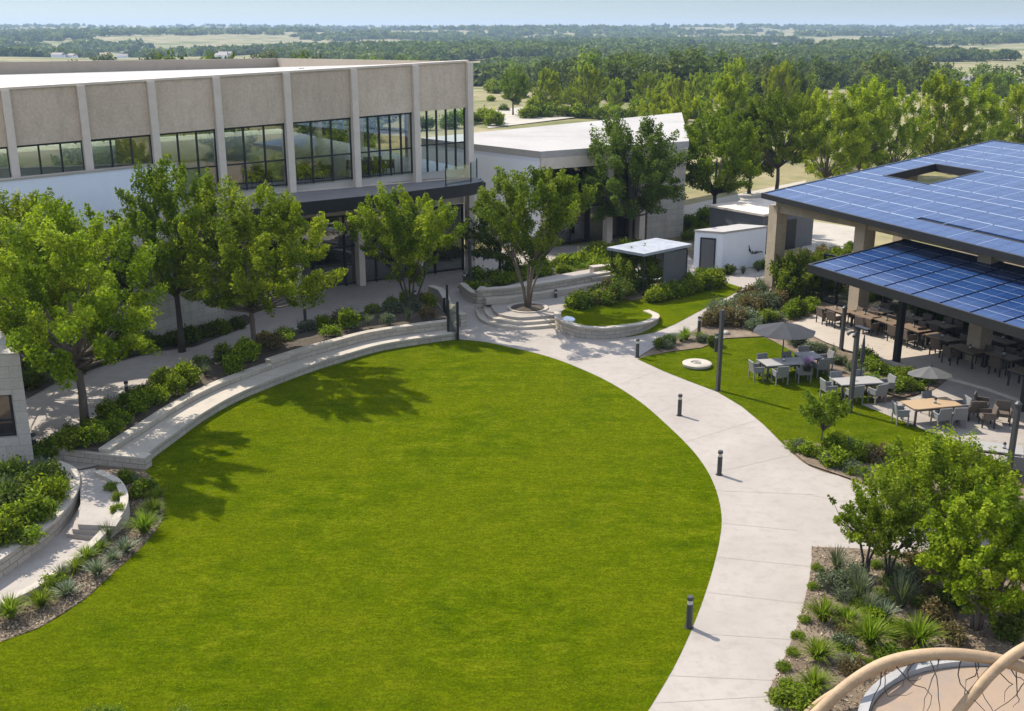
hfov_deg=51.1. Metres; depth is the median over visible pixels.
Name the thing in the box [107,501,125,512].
shrub
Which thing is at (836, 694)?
timber arch
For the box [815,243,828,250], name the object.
shrub
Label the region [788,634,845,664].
grass clump
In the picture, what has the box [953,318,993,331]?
bush
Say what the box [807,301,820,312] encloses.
shrub
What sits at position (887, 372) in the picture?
shrub
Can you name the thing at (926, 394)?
armchair
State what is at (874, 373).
shrub
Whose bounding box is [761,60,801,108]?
poplar tree
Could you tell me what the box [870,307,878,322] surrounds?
armchair
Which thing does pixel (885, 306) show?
armchair
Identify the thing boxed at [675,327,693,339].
grass clump
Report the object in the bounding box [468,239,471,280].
lamp post
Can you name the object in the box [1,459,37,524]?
stair bed
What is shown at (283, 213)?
shade tree
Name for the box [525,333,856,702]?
path joints
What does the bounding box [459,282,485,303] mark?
bed edge wall
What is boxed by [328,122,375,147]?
oak tree
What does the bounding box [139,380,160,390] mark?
shrub
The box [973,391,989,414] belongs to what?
armchair
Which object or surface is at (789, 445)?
shrub
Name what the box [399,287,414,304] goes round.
shrub
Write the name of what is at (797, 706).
shrub
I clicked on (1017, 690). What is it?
bare vine
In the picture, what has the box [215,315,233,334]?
shrub
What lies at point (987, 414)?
armchair
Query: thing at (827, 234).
gravel path
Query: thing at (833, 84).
oak tree
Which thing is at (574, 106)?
shrub
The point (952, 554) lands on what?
round tree
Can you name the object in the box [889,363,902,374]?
shrub
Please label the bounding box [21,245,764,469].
plaza
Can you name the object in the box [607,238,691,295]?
garden shelter
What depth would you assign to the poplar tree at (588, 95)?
189.46 m
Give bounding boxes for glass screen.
[820,253,1023,351]
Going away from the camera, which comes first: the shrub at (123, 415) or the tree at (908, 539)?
the tree at (908, 539)
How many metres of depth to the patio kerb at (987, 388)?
46.75 m
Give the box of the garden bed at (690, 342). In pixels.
[654,289,946,397]
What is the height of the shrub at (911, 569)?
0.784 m
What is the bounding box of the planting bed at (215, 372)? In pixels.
[43,302,446,454]
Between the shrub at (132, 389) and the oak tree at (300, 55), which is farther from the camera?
the oak tree at (300, 55)
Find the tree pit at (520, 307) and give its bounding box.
[507,302,547,312]
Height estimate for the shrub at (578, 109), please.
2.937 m
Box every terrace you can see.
[476,268,641,329]
[863,380,1023,461]
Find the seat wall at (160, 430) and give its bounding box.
[98,319,456,458]
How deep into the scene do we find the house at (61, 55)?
850.37 m
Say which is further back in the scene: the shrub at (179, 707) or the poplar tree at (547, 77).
the poplar tree at (547, 77)
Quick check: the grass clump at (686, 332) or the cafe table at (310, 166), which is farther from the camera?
the cafe table at (310, 166)
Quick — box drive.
[684,180,805,215]
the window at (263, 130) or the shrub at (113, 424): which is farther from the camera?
the window at (263, 130)
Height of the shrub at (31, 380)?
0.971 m
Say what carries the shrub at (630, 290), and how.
on the garden bed at (637, 296)
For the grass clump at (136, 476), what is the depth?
36.64 m
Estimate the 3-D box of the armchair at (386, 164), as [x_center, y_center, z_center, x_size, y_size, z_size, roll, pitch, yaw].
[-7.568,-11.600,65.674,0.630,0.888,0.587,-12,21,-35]
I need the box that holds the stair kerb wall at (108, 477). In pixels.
[0,469,129,610]
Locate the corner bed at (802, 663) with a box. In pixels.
[766,546,1023,710]
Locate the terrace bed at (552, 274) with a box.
[474,256,653,290]
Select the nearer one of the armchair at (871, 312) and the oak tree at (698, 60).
the armchair at (871, 312)
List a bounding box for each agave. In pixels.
[46,576,81,596]
[78,557,115,575]
[100,547,124,561]
[107,536,142,553]
[834,652,861,665]
[862,599,902,620]
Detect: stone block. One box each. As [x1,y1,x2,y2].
[589,264,616,272]
[591,274,614,281]
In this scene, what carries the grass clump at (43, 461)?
on the stair bed at (29, 465)
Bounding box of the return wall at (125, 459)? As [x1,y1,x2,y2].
[52,447,151,469]
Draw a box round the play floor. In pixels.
[872,667,1023,710]
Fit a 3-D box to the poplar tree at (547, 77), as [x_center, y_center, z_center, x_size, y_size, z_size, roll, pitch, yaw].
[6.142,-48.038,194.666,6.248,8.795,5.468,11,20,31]
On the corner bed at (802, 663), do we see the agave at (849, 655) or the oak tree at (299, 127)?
the agave at (849, 655)
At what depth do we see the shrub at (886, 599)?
29.05 m
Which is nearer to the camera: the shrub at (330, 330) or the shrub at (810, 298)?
the shrub at (330, 330)
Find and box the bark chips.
[0,470,1023,710]
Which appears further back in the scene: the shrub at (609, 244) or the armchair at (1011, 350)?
the shrub at (609, 244)
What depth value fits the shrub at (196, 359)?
48.96 m
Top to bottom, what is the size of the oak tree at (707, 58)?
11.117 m
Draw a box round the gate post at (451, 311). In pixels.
[443,285,458,339]
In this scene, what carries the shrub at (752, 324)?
on the garden bed at (690, 342)
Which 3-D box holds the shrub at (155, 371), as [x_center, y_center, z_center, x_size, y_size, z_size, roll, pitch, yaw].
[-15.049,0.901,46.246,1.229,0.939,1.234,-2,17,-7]
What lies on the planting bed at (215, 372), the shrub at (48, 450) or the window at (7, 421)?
the shrub at (48, 450)
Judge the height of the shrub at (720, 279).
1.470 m
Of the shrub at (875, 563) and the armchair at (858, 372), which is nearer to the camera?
the shrub at (875, 563)
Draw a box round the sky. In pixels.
[0,0,1023,27]
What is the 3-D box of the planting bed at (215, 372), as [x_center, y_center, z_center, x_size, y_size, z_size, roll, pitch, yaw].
[-10.659,-0.092,50.316,7.181,0.694,27.093,11,20,32]
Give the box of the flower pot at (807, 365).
[798,355,815,371]
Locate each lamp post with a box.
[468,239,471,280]
[713,309,724,391]
[838,306,847,350]
[846,325,870,413]
[1006,401,1022,470]
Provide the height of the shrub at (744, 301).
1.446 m
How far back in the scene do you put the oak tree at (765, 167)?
99.41 m
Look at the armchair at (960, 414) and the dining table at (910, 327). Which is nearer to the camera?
the armchair at (960, 414)
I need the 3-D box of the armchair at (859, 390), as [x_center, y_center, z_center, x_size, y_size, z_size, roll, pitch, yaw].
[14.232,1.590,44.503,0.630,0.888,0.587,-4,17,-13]
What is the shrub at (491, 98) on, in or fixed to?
on the ground at (789, 173)
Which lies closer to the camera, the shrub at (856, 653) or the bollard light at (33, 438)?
the shrub at (856, 653)
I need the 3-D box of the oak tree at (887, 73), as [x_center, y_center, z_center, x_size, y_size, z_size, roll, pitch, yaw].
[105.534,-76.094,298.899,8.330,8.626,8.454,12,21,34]
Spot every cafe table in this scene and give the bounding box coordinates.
[244,169,262,184]
[306,164,323,178]
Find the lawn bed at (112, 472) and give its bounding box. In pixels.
[0,468,163,640]
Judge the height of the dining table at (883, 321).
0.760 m
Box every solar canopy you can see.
[761,140,1023,363]
[807,239,1023,411]
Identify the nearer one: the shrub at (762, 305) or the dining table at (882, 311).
the dining table at (882, 311)
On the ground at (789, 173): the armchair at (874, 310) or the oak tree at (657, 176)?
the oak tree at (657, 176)
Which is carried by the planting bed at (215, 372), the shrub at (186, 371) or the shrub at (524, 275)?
the shrub at (186, 371)
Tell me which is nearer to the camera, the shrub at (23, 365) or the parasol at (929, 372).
the parasol at (929, 372)
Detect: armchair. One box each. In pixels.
[240,167,252,183]
[247,170,260,186]
[251,166,264,181]
[261,170,272,184]
[282,166,284,181]
[295,164,304,180]
[296,169,301,181]
[301,162,314,176]
[302,168,311,183]
[311,165,322,179]
[314,161,323,177]
[322,165,331,179]
[346,160,350,175]
[361,163,367,177]
[367,162,377,176]
[372,160,383,174]
[382,159,394,172]
[748,359,764,381]
[756,353,769,375]
[771,366,789,385]
[781,351,797,369]
[795,364,812,382]
[797,346,812,364]
[812,358,830,377]
[816,306,829,324]
[817,349,834,370]
[819,377,837,400]
[826,310,841,328]
[829,371,844,393]
[844,385,864,404]
[847,306,863,324]
[854,315,868,333]
[856,369,867,392]
[863,317,878,335]
[867,310,882,326]
[867,384,888,404]
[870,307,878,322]
[876,373,896,397]
[879,302,890,315]
[886,314,895,329]
[886,324,895,340]
[891,400,910,425]
[903,329,916,347]
[905,317,914,334]
[909,320,926,339]
[916,313,932,325]
[916,327,930,347]
[920,390,939,415]
[929,324,945,333]
[929,337,946,357]
[929,408,952,429]
[941,316,952,335]
[941,344,959,365]
[946,320,963,336]
[946,407,968,428]
[950,333,967,344]
[954,395,972,419]
[964,401,984,421]
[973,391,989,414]
[975,345,994,366]
[978,404,998,428]
[988,356,1008,376]
[996,400,1012,425]
[1002,346,1016,366]
[1004,456,1023,480]
[1010,337,1023,355]
[1012,351,1023,367]
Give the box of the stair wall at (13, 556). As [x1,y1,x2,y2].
[0,460,79,577]
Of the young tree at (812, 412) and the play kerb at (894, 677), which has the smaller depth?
the play kerb at (894, 677)
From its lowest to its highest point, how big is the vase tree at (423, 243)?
7.534 m
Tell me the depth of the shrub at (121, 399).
42.28 m
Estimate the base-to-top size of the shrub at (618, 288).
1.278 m
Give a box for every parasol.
[753,319,815,370]
[860,335,865,391]
[908,363,951,390]
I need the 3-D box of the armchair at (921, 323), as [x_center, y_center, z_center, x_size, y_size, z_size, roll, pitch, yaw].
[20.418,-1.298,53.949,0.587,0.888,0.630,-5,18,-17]
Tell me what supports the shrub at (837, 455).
on the planting soil
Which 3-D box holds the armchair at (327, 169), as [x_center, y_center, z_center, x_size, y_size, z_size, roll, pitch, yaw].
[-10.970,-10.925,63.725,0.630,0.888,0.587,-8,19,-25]
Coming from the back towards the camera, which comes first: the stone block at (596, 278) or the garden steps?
the stone block at (596, 278)
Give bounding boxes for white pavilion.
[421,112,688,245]
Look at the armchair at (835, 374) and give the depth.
45.98 m
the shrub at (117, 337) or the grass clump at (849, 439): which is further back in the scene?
the shrub at (117, 337)
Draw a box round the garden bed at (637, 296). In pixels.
[621,283,658,299]
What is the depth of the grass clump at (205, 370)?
46.29 m
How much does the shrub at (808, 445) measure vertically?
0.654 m
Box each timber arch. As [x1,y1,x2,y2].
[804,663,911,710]
[810,647,1023,710]
[952,642,1023,710]
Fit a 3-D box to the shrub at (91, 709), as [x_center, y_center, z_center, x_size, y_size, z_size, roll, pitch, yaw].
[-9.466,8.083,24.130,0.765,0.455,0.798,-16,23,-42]
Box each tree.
[0,187,110,368]
[0,193,168,422]
[89,52,116,60]
[104,152,242,352]
[139,48,161,59]
[154,47,187,59]
[160,130,207,136]
[163,175,348,341]
[199,51,257,58]
[224,127,257,132]
[231,123,280,131]
[249,48,278,58]
[290,50,309,58]
[291,51,320,58]
[293,121,328,137]
[300,118,366,145]
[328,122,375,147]
[333,181,469,310]
[339,125,375,148]
[343,119,366,134]
[359,52,383,59]
[363,115,385,140]
[372,114,387,130]
[385,113,401,123]
[389,53,410,59]
[457,197,538,271]
[471,165,599,306]
[499,60,529,84]
[499,69,531,114]
[508,69,532,97]
[531,56,560,85]
[531,67,563,106]
[538,57,575,90]
[560,69,595,89]
[560,86,578,104]
[564,47,607,97]
[565,47,607,67]
[570,62,608,109]
[578,109,694,242]
[599,50,635,68]
[599,56,632,100]
[602,54,637,68]
[604,77,625,106]
[605,63,652,101]
[618,53,655,81]
[619,49,652,67]
[629,71,663,100]
[635,84,670,116]
[642,57,694,88]
[645,44,719,98]
[649,57,668,78]
[650,51,668,62]
[658,71,681,100]
[662,76,691,112]
[662,89,710,159]
[667,52,713,63]
[683,106,764,203]
[684,68,715,100]
[691,56,723,70]
[694,60,721,98]
[699,72,722,108]
[700,73,761,139]
[701,94,798,193]
[705,49,728,69]
[713,56,756,111]
[715,59,732,71]
[725,53,750,66]
[727,87,834,189]
[736,71,778,108]
[746,59,779,74]
[748,50,786,69]
[749,64,770,92]
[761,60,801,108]
[774,76,801,100]
[779,61,812,101]
[782,55,800,63]
[782,85,833,166]
[789,82,875,178]
[794,57,822,75]
[798,389,851,449]
[801,64,826,88]
[804,55,844,89]
[805,70,823,93]
[821,72,841,89]
[827,462,927,570]
[828,75,900,170]
[832,62,851,88]
[833,55,859,69]
[842,69,851,87]
[844,471,945,582]
[846,69,867,87]
[853,56,886,74]
[854,51,901,80]
[854,71,884,94]
[858,56,885,70]
[869,79,936,165]
[874,62,921,93]
[881,67,897,92]
[887,65,918,96]
[903,69,979,155]
[905,57,928,74]
[906,53,941,92]
[912,475,1023,631]
[920,63,957,93]
[932,61,962,73]
[939,67,973,88]
[941,73,1021,146]
[964,61,992,75]
[968,73,983,88]
[972,69,1008,99]
[987,64,1023,85]
[992,68,1021,98]
[996,83,1023,142]
[1013,62,1023,82]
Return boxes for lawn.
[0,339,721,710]
[626,283,739,336]
[638,337,1023,477]
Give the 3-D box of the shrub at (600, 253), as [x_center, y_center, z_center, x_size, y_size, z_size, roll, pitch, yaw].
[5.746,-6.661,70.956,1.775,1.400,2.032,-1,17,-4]
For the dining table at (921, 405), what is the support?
on the terrace at (1000, 432)
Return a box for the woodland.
[0,22,1023,86]
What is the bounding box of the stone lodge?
[0,331,33,461]
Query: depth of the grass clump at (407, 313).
54.25 m
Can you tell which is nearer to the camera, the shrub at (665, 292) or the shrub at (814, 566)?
the shrub at (814, 566)
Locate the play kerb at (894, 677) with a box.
[858,659,1023,710]
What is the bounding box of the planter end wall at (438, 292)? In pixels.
[428,285,466,326]
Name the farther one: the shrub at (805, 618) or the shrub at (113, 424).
the shrub at (113, 424)
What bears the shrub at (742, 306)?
on the garden bed at (690, 342)
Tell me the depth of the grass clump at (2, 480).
34.24 m
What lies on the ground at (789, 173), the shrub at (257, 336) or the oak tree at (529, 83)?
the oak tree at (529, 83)
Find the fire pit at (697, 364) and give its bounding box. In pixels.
[682,358,711,369]
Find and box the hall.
[0,58,483,352]
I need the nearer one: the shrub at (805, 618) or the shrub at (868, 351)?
the shrub at (805, 618)
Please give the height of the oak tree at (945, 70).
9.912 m
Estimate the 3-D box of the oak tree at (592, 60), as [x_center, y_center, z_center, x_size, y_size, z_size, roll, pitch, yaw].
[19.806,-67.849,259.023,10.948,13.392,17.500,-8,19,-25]
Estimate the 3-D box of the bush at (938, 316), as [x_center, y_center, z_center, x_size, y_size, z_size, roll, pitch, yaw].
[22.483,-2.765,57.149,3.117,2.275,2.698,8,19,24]
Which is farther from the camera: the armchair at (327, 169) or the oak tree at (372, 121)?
the oak tree at (372, 121)
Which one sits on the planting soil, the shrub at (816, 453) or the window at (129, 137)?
the shrub at (816, 453)
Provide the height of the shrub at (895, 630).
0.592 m
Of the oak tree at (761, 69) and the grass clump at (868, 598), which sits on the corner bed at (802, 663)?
the grass clump at (868, 598)
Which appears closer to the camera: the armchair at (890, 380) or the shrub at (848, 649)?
the shrub at (848, 649)
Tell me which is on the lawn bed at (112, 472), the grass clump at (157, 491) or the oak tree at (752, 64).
the grass clump at (157, 491)
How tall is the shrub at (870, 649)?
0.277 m
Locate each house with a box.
[50,53,65,57]
[66,53,77,57]
[116,54,128,57]
[214,53,230,58]
[961,76,974,85]
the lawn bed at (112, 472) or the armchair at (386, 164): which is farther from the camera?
the armchair at (386, 164)
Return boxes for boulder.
[562,316,574,321]
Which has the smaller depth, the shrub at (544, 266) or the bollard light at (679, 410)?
the bollard light at (679, 410)
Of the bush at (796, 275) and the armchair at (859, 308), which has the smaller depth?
the armchair at (859, 308)
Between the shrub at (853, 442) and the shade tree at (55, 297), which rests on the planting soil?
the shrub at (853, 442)
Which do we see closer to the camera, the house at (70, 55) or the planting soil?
the planting soil
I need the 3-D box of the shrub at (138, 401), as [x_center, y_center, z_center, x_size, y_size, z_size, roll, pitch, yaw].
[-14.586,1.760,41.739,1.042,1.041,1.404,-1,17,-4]
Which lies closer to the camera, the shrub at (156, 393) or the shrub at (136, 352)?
the shrub at (156, 393)
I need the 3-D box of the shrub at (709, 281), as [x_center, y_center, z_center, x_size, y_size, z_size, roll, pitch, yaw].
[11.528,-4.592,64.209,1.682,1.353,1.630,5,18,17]
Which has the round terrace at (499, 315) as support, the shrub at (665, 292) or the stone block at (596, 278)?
the stone block at (596, 278)
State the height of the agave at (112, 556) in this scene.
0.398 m
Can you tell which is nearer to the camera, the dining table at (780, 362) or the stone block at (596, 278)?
the dining table at (780, 362)
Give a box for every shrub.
[0,452,27,485]
[0,476,38,506]
[0,499,33,525]
[0,513,28,547]
[2,522,49,547]
[6,484,63,525]
[12,460,55,484]
[21,347,50,371]
[21,367,46,390]
[27,367,52,381]
[30,472,72,502]
[32,433,59,458]
[37,456,73,480]
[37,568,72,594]
[43,429,58,446]
[49,471,70,497]
[51,423,83,452]
[58,421,82,430]
[66,361,87,374]
[76,418,109,447]
[79,416,95,426]
[80,703,103,710]
[83,419,107,429]
[91,397,125,420]
[97,701,128,710]
[99,412,125,436]
[102,481,120,491]
[105,405,134,423]
[107,332,123,341]
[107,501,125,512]
[110,490,125,500]
[111,389,151,409]
[115,466,135,483]
[116,339,132,357]
[124,388,153,415]
[128,475,162,499]
[129,336,151,354]
[129,384,142,392]
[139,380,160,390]
[140,383,170,404]
[142,328,161,341]
[148,365,172,386]
[149,333,164,348]
[150,366,170,377]
[161,329,177,346]
[161,370,187,396]
[166,701,194,710]
[170,360,202,385]
[172,323,202,345]
[189,353,211,366]
[196,320,219,337]
[211,345,239,363]
[213,341,230,357]
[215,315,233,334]
[219,349,244,374]
[228,314,246,328]
[229,334,260,361]
[256,330,270,347]
[256,330,287,350]
[273,327,295,340]
[277,325,294,334]
[296,316,316,332]
[311,314,331,329]
[317,324,341,336]
[331,306,344,324]
[334,304,361,329]
[353,311,364,320]
[364,302,381,313]
[378,311,396,324]
[381,295,399,308]
[382,299,403,313]
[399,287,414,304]
[403,294,423,310]
[417,304,435,318]
[420,115,434,129]
[421,290,438,307]
[437,112,459,128]
[441,110,462,127]
[457,108,477,123]
[458,279,480,289]
[462,265,488,280]
[475,105,491,122]
[475,278,489,288]
[482,77,498,88]
[483,106,504,125]
[483,267,500,277]
[485,79,500,92]
[485,272,510,286]
[486,95,495,100]
[489,84,502,93]
[497,103,509,110]
[497,257,524,272]
[498,269,522,283]
[513,269,526,280]
[516,102,537,117]
[524,263,549,277]
[525,95,539,105]
[525,257,554,270]
[533,103,544,116]
[536,98,558,115]
[542,107,553,116]
[543,266,552,275]
[549,90,566,102]
[550,256,570,267]
[552,252,577,266]
[554,102,571,116]
[554,262,575,273]
[562,288,589,309]
[567,252,581,265]
[569,101,587,116]
[569,102,587,117]
[569,295,594,309]
[574,249,590,262]
[574,288,596,302]
[575,261,592,269]
[582,238,608,254]
[582,287,600,304]
[584,104,594,116]
[587,255,608,264]
[588,247,610,258]
[588,283,604,296]
[591,105,608,118]
[594,289,616,305]
[595,287,617,305]
[598,275,616,286]
[600,102,613,113]
[604,279,626,301]
[605,240,616,252]
[607,250,617,257]
[608,103,624,118]
[608,273,639,295]
[614,237,630,254]
[622,106,638,117]
[622,283,637,296]
[629,238,644,241]
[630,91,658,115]
[641,284,662,302]
[645,281,656,291]
[649,278,673,301]
[651,336,665,348]
[663,333,675,342]
[663,339,676,349]
[667,279,685,299]
[678,269,696,283]
[679,280,692,294]
[680,230,694,240]
[680,278,698,295]
[683,214,693,228]
[684,212,697,225]
[685,276,705,291]
[687,93,713,118]
[691,221,708,229]
[693,266,703,273]
[693,269,716,290]
[695,207,709,222]
[695,332,709,342]
[699,265,728,288]
[700,307,718,326]
[706,294,734,309]
[706,333,714,346]
[710,301,747,328]
[714,267,726,273]
[723,263,736,273]
[727,301,755,312]
[728,305,757,325]
[729,295,739,304]
[732,291,760,310]
[733,283,759,294]
[733,291,754,301]
[743,316,762,330]
[747,277,768,294]
[749,287,782,310]
[751,294,769,310]
[752,258,764,269]
[757,307,781,323]
[762,288,787,304]
[764,679,818,710]
[766,308,787,322]
[768,287,790,300]
[773,659,793,672]
[774,281,801,297]
[777,675,795,685]
[780,295,810,315]
[781,303,801,319]
[782,437,807,453]
[785,645,800,656]
[786,339,809,346]
[786,682,825,710]
[790,629,805,639]
[791,437,807,448]
[795,439,819,456]
[797,613,811,623]
[802,296,820,305]
[802,341,821,352]
[803,341,829,353]
[805,442,825,459]
[806,580,819,590]
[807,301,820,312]
[810,560,823,570]
[812,563,851,593]
[813,244,829,255]
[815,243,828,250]
[818,448,845,467]
[819,428,852,450]
[819,444,852,469]
[828,629,857,649]
[830,585,844,594]
[833,351,843,364]
[833,585,857,603]
[833,617,857,635]
[834,639,853,652]
[835,457,860,472]
[837,655,866,675]
[840,556,871,583]
[842,240,853,247]
[843,360,863,371]
[845,437,877,462]
[845,440,872,461]
[845,464,864,476]
[847,595,869,611]
[849,649,865,661]
[857,356,881,370]
[858,345,878,358]
[860,603,886,629]
[861,441,891,465]
[863,657,874,665]
[864,361,888,374]
[864,368,881,387]
[865,353,883,361]
[865,644,884,659]
[869,441,888,462]
[870,557,884,568]
[872,585,890,597]
[875,569,895,587]
[875,595,895,606]
[875,649,891,658]
[876,638,908,654]
[878,556,899,571]
[879,364,895,375]
[880,376,901,393]
[882,453,912,486]
[883,612,913,639]
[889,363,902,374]
[890,561,926,593]
[894,365,920,380]
[894,373,915,392]
[899,634,920,649]
[901,546,925,567]
[903,646,924,664]
[908,378,926,391]
[909,568,943,600]
[909,593,930,607]
[912,366,936,384]
[914,562,931,574]
[917,594,958,625]
[921,539,946,575]
[932,582,964,611]
[936,619,968,646]
[985,613,1023,644]
[990,468,1022,496]
[995,583,1023,618]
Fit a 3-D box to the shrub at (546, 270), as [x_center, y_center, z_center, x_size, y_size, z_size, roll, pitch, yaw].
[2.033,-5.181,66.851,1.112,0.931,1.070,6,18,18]
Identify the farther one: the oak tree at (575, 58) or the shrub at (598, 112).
the oak tree at (575, 58)
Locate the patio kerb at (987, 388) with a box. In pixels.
[879,358,1019,400]
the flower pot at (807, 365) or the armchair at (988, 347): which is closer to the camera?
the flower pot at (807, 365)
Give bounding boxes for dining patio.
[793,314,1023,396]
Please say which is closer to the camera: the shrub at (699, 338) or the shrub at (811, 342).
the shrub at (811, 342)
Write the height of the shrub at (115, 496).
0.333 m
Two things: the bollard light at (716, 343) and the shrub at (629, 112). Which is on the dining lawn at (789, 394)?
the bollard light at (716, 343)
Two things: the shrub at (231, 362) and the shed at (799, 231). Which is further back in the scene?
the shed at (799, 231)
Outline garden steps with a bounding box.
[66,469,121,539]
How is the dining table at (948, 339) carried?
on the dining patio
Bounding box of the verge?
[683,221,708,234]
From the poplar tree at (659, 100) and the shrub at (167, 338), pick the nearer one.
the shrub at (167, 338)
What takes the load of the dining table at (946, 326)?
on the dining patio
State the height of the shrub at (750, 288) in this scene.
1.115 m
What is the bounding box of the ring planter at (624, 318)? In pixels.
[554,299,659,338]
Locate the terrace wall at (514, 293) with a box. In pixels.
[477,270,610,307]
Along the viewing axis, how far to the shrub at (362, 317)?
55.38 m
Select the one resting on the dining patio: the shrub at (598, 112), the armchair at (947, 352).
the armchair at (947, 352)
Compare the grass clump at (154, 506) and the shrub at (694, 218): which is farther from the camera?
the shrub at (694, 218)
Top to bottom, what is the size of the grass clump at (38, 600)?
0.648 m
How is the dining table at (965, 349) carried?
on the dining patio
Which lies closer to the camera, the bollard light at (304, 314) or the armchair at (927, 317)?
the armchair at (927, 317)
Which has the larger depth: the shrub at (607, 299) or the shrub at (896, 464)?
the shrub at (607, 299)
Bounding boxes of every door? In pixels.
[699,237,715,268]
[785,218,796,248]
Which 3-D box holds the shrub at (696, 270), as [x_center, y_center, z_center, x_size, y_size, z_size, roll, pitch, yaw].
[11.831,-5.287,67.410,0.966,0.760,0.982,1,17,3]
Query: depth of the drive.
98.66 m
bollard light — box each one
[31,433,38,457]
[124,381,128,392]
[303,304,307,320]
[635,338,639,357]
[676,394,682,416]
[684,595,693,629]
[697,316,700,331]
[713,333,718,351]
[715,450,722,475]
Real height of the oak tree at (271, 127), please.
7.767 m
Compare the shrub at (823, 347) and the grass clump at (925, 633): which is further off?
the shrub at (823, 347)
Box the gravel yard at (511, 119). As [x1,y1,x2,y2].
[487,107,576,127]
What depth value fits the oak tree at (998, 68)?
332.53 m
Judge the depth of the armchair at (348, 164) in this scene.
65.21 m
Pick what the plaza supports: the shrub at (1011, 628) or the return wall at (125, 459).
the return wall at (125, 459)
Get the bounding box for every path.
[0,468,95,599]
[459,325,1008,710]
[802,221,854,252]
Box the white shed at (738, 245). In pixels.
[693,224,767,268]
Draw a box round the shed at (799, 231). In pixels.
[708,198,813,252]
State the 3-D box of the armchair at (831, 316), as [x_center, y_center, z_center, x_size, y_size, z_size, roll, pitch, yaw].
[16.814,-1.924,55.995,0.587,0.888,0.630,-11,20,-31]
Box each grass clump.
[0,476,17,489]
[0,590,32,619]
[18,585,63,611]
[20,454,36,476]
[27,455,59,465]
[50,559,73,575]
[61,556,89,571]
[69,543,102,562]
[82,537,112,551]
[92,520,121,541]
[121,508,167,533]
[131,471,144,480]
[136,497,168,514]
[144,486,169,499]
[196,357,210,367]
[200,364,212,375]
[363,312,375,325]
[367,306,379,315]
[400,306,413,320]
[668,331,680,343]
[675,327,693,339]
[676,332,688,341]
[702,297,722,312]
[738,265,746,273]
[753,273,765,285]
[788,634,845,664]
[789,664,840,692]
[800,593,847,623]
[824,543,856,569]
[825,602,874,624]
[827,342,839,354]
[835,610,903,650]
[837,352,850,365]
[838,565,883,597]
[843,436,857,444]
[853,464,873,483]
[857,588,884,606]
[870,457,893,469]
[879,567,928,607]
[885,609,950,647]
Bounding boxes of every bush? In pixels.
[599,242,665,291]
[765,248,829,299]
[818,249,848,292]
[831,241,852,254]
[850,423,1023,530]
[868,292,897,306]
[906,304,947,320]
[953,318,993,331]
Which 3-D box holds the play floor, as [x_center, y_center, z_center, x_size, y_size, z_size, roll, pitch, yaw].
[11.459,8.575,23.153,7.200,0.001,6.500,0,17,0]
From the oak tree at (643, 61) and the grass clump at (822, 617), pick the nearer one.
the grass clump at (822, 617)
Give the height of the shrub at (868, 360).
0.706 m
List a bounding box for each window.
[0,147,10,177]
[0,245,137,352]
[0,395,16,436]
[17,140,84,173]
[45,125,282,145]
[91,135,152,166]
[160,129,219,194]
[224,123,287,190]
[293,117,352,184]
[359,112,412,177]
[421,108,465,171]
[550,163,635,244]
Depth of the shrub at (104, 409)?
41.10 m
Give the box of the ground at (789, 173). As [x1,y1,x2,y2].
[0,26,1023,256]
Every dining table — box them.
[758,357,808,381]
[793,351,823,372]
[823,305,854,325]
[832,376,883,399]
[850,311,880,332]
[863,306,893,326]
[872,316,896,338]
[900,397,962,426]
[904,323,931,346]
[905,313,925,334]
[924,332,960,348]
[925,320,956,336]
[948,343,985,368]
[976,441,1023,473]
[983,349,1023,375]
[991,335,1017,350]
[1007,366,1023,385]
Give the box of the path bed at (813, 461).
[783,440,1023,508]
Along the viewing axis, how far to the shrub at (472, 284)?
63.13 m
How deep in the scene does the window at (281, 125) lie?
90.42 m
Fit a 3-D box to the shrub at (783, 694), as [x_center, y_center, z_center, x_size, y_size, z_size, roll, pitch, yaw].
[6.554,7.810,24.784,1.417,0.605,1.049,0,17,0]
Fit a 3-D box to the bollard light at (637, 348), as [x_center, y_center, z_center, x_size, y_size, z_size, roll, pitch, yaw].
[5.959,-0.350,50.875,0.260,0.920,0.253,0,17,0]
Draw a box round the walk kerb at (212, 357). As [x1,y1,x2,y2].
[41,302,401,452]
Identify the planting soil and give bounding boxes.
[1,249,1023,705]
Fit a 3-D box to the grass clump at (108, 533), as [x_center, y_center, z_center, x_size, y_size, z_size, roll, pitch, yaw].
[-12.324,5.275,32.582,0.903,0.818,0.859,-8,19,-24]
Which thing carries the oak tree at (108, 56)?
on the ground at (789, 173)
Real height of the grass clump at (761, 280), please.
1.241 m
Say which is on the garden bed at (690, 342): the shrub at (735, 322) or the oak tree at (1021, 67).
the shrub at (735, 322)
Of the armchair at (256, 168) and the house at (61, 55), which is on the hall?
the armchair at (256, 168)
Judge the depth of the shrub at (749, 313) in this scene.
56.75 m
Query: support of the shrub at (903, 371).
on the planting soil
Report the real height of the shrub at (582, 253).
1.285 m
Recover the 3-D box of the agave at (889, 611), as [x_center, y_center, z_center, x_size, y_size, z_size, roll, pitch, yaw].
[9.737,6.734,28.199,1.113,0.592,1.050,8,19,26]
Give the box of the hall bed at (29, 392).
[24,314,249,397]
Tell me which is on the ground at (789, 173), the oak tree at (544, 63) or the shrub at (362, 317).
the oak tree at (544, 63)
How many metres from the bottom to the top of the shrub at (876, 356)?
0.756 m
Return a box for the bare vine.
[861,659,1023,710]

